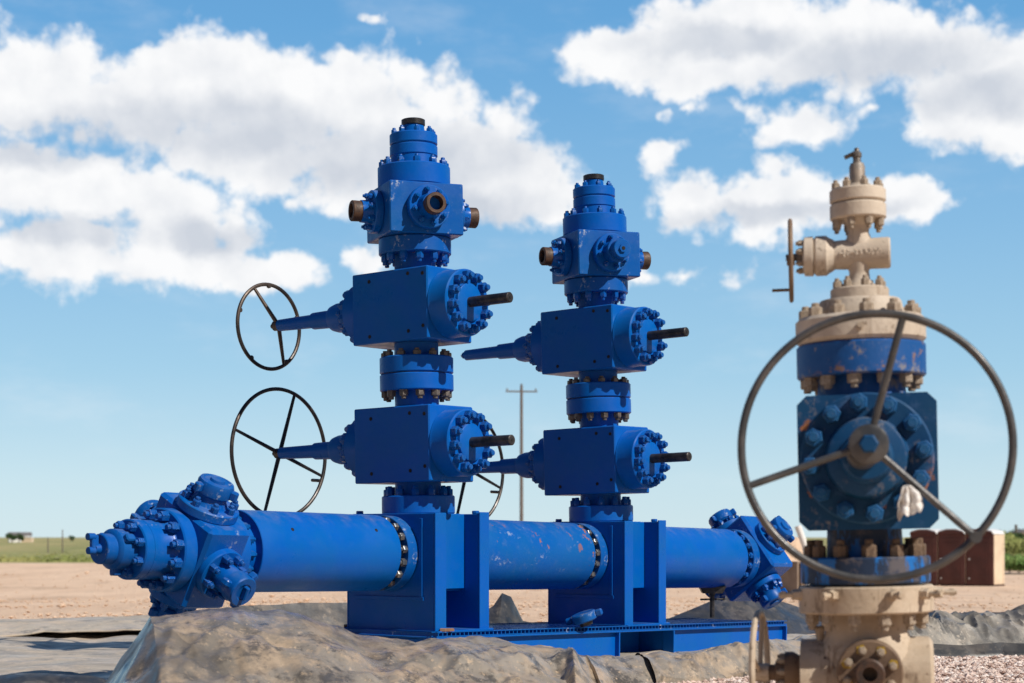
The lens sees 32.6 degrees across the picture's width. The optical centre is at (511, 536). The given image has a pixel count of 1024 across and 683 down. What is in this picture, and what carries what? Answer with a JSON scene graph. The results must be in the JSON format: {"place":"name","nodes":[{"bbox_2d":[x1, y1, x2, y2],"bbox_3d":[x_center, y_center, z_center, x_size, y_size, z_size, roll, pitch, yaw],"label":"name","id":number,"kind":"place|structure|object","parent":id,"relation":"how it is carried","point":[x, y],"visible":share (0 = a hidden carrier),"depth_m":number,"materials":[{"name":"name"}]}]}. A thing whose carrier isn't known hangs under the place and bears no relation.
{"place":"outdoors","nodes":[
{"label":"outdoors","id":0,"kind":"place"},
{"bbox_2d":[0,563,1023,634],"bbox_3d":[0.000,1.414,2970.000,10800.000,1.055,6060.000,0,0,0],"label":"ground","id":1,"kind":"structure","parent":0,"point":[31,582],"depth_m":55.65,"materials":[{"name":"beige soil"}]},
{"bbox_2d":[0,673,106,682],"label":"liner tarp","id":2,"kind":"object","parent":1,"relation":"on","point":[34,678],"visible":0.98,"depth_m":9.37,"materials":[{"name":"black plastic"}]},
{"bbox_2d":[0,632,138,679],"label":"liner tarp","id":3,"kind":"object","parent":1,"relation":"on","point":[98,654],"visible":0.3,"depth_m":12.62,"materials":[{"name":"grey plastic"}]},
{"bbox_2d":[0,615,149,636],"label":"liner tarp","id":4,"kind":"object","parent":1,"relation":"on","point":[15,627],"visible":0.39,"depth_m":15.04,"materials":[{"name":"grey plastic"}]},
{"bbox_2d":[231,602,346,627],"bbox_3d":[-1.529,0.743,13.181,2.750,0.494,0.797,0,0,-39],"label":"liner tarp","id":5,"kind":"object","parent":1,"relation":"on","point":[332,613],"visible":0.08,"depth_m":13.24,"materials":[{"name":"grey plastic"}]},
{"bbox_2d":[106,607,655,682],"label":"liner tarp","id":6,"kind":"object","parent":1,"relation":"on","point":[229,645],"visible":1,"depth_m":8.62,"materials":[{"name":"grey plastic"}]},
{"bbox_2d":[489,593,525,623],"bbox_3d":[0.058,0.729,14.733,2.334,0.516,0.886,0,0,-38],"label":"liner tarp","id":7,"kind":"object","parent":1,"relation":"on","point":[503,609],"visible":0.2,"depth_m":14.60,"materials":[{"name":"black plastic"}]},
{"bbox_2d":[0,571,1023,621],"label":"loose stones","id":8,"kind":"object","parent":1,"relation":"on","point":[62,604],"visible":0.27,"depth_m":31.52,"materials":[{"name":"beige gravel"}]},
{"bbox_2d":[506,383,536,520],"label":"utility pole","id":9,"kind":"object","parent":1,"relation":"on","point":[521,391],"visible":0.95,"depth_m":94.92,"materials":[{"name":"brown wood"}]},
{"bbox_2d":[616,634,812,656],"bbox_3d":[0.460,0.862,13.053,6.736,0.063,2.454,0,0,-29],"label":"liner tarp","id":10,"kind":"object","parent":1,"relation":"on","point":[789,637],"visible":0.02,"depth_m":13.17,"materials":[{"name":"grey plastic"}]},
{"bbox_2d":[85,117,794,655],"bbox_3d":[-0.338,-0.904,12.341,2.208,3.678,7.014,0,0,39],"label":"frac manifold","id":11,"kind":"object","parent":10,"relation":"on","point":[417,559],"visible":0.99,"depth_m":11.48,"materials":[{"name":"blue paint"}]},
{"bbox_2d":[440,628,453,630],"bbox_3d":[-0.410,0.586,11.056,0.090,0.016,0.048,0,3,-6],"label":"board scrap","id":12,"kind":"object","parent":11,"relation":"on","point":[446,629],"visible":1,"depth_m":11.04,"materials":[{"name":"brown wood"}]},
{"bbox_2d":[565,608,602,626],"bbox_3d":[0.505,0.569,12.151,0.271,0.090,0.180,-17,6,22],"label":"pipe coupling","id":13,"kind":"object","parent":11,"relation":"on","point":[585,618],"visible":1,"depth_m":12.10,"materials":[{"name":"blue paint"}]},
{"bbox_2d":[699,586,725,617],"bbox_3d":[1.641,0.532,14.337,0.224,0.255,0.141,0,0,0],"label":"pipe jack","id":14,"kind":"object","parent":11,"relation":"on","point":[712,592],"visible":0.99,"depth_m":14.31,"materials":[{"name":"metal"}]},
{"bbox_2d":[635,635,815,682],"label":"liner tarp","id":15,"kind":"object","parent":1,"relation":"on","point":[728,661],"visible":0.44,"depth_m":10.46,"materials":[{"name":"grey plastic"}]},
{"bbox_2d":[671,596,824,633],"bbox_3d":[2.317,0.747,16.354,4.137,0.489,1.077,0,0,-41],"label":"liner tarp","id":16,"kind":"object","parent":1,"relation":"on","point":[791,616],"visible":0.2,"depth_m":16.07,"materials":[{"name":"black plastic"}]},
{"bbox_2d":[795,525,806,553],"bbox_3d":[8.332,0.696,50.000,0.521,2.087,0.198,0,0,0],"label":"bent pole","id":17,"kind":"object","parent":1,"relation":"on","point":[801,535],"visible":0.4,"depth_m":49.92,"materials":[{"name":"white paint"}]},
{"bbox_2d":[737,148,1016,682],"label":"wellhead","id":18,"kind":"object","parent":1,"relation":"on","point":[866,594],"visible":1,"depth_m":6.29,"materials":[{"name":"beige paint"}]},
{"bbox_2d":[897,485,923,520],"bbox_3d":[1.307,-0.112,5.738,0.089,0.120,0.035,0,0,0],"label":"rag","id":19,"kind":"object","parent":18,"relation":"hanging from","point":[910,501],"visible":1,"depth_m":5.73,"materials":[{"name":"white fabric"}]},
{"bbox_2d":[909,529,940,585],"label":"portable toilet","id":20,"kind":"object","parent":1,"relation":"on","point":[930,538],"visible":0.3,"depth_m":68.52,"materials":[{"name":"brown plastic"}]},
{"bbox_2d":[923,538,933,582],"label":"door","id":21,"kind":"structure","parent":20,"relation":"in","point":[929,542],"depth_m":68.52,"materials":[{"name":"brown plastic"}]},
{"bbox_2d":[937,529,965,585],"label":"portable toilet","id":22,"kind":"object","parent":1,"relation":"on","point":[952,573],"visible":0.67,"depth_m":68.07,"materials":[{"name":"brown plastic"}]},
{"bbox_2d":[940,538,961,583],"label":"door","id":23,"kind":"structure","parent":22,"relation":"in","point":[951,573],"depth_m":68.10,"materials":[{"name":"brown plastic"}]},
{"bbox_2d":[908,609,1023,644],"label":"liner tarp","id":24,"kind":"object","parent":1,"relation":"on","point":[963,628],"visible":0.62,"depth_m":12.97,"materials":[{"name":"grey plastic"}]},
{"bbox_2d":[965,529,1004,585],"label":"portable toilet","id":25,"kind":"object","parent":1,"relation":"on","point":[985,561],"visible":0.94,"depth_m":67.49,"materials":[{"name":"brown plastic"}]},
{"bbox_2d":[968,538,990,583],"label":"door","id":26,"kind":"structure","parent":25,"relation":"in","point":[979,555],"depth_m":67.45,"materials":[{"name":"brown plastic"}]},
{"bbox_2d":[992,604,1023,613],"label":"liner tarp","id":27,"kind":"object","parent":1,"relation":"on","point":[1019,607],"visible":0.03,"depth_m":16.53,"materials":[{"name":"black plastic"}]},
{"bbox_2d":[1004,553,1020,571],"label":"shrub","id":28,"kind":"object","parent":1,"relation":"on","point":[1005,555],"visible":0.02,"depth_m":92.01,"materials":[{"name":"green plant"}]},
{"bbox_2d":[1004,555,1023,572],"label":"shrub","id":29,"kind":"object","parent":1,"relation":"on","point":[1016,562],"visible":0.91,"depth_m":89.47,"materials":[{"name":"green plant"}]},
{"bbox_2d":[0,537,1023,569],"bbox_3d":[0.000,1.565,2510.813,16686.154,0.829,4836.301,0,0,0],"label":"prairie terrain","id":30,"kind":"structure","parent":0,"point":[78,545],"depth_m":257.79,"materials":[{"name":"green plant"}]},
{"bbox_2d":[6,533,15,542],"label":"tree","id":31,"kind":"object","parent":30,"relation":"on","point":[10,536],"visible":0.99,"depth_m":407.22,"materials":[{"name":"green plant"}]},
{"bbox_2d":[13,533,23,541],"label":"tree","id":32,"kind":"object","parent":30,"relation":"on","point":[19,537],"visible":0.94,"depth_m":411.89,"materials":[{"name":"green plant"}]},
{"bbox_2d":[8,532,31,541],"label":"farmhouse","id":33,"kind":"object","parent":30,"relation":"on","point":[24,534],"visible":0.22,"depth_m":419.02,"materials":[{"name":"white paint"}]},
{"bbox_2d":[21,536,33,541],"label":"shed","id":34,"kind":"structure","parent":30,"relation":"on","point":[28,539],"depth_m":414.00,"materials":[{"name":"beige plastic"}]},
{"bbox_2d":[1003,531,1023,555],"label":"shrub","id":35,"kind":"object","parent":30,"relation":"on","point":[1008,534],"visible":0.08,"depth_m":128.53,"materials":[{"name":"green plant"}]},
{"bbox_2d":[1004,534,1023,555],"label":"shrub","id":36,"kind":"object","parent":30,"relation":"on","point":[1016,546],"visible":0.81,"depth_m":119.43,"materials":[{"name":"green plant"}]},
{"bbox_2d":[1005,532,1023,539],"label":"shrub","id":37,"kind":"object","parent":30,"relation":"on","point":[1021,536],"visible":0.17,"depth_m":150.00,"materials":[{"name":"green plant"}]},
{"bbox_2d":[1011,529,1023,535],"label":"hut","id":38,"kind":"object","parent":30,"relation":"on","point":[1021,531],"visible":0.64,"depth_m":249.25,"materials":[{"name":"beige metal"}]},
{"bbox_2d":[0,0,1023,536],"label":"sky","id":39,"kind":"structure","parent":0,"point":[162,162],"materials":[{"name":"blue"}]},
{"bbox_2d":[780,561,804,591],"bbox_3d":[9.749,1.338,57.991,1.500,1.060,1.020,0,0,-29],"label":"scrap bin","id":40,"kind":"object","parent":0,"point":[791,578],"visible":0.12,"depth_m":57.52,"materials":[{"name":"beige metal"}]},
{"bbox_2d":[785,537,802,560],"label":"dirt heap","id":41,"kind":"object","parent":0,"point":[796,543],"visible":0.03,"depth_m":69.47,"materials":[{"name":"beige soil"}]},
{"bbox_2d":[653,654,1023,682],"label":"gravel","id":42,"kind":"structure","parent":0,"point":[1000,668],"depth_m":10.97,"materials":[{"name":"beige gravel"}]},
{"bbox_2d":[933,642,1023,656],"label":"liner tarp","id":43,"kind":"object","parent":42,"relation":"on","point":[985,649],"visible":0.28,"depth_m":12.40,"materials":[{"name":"black plastic"}]}
]}

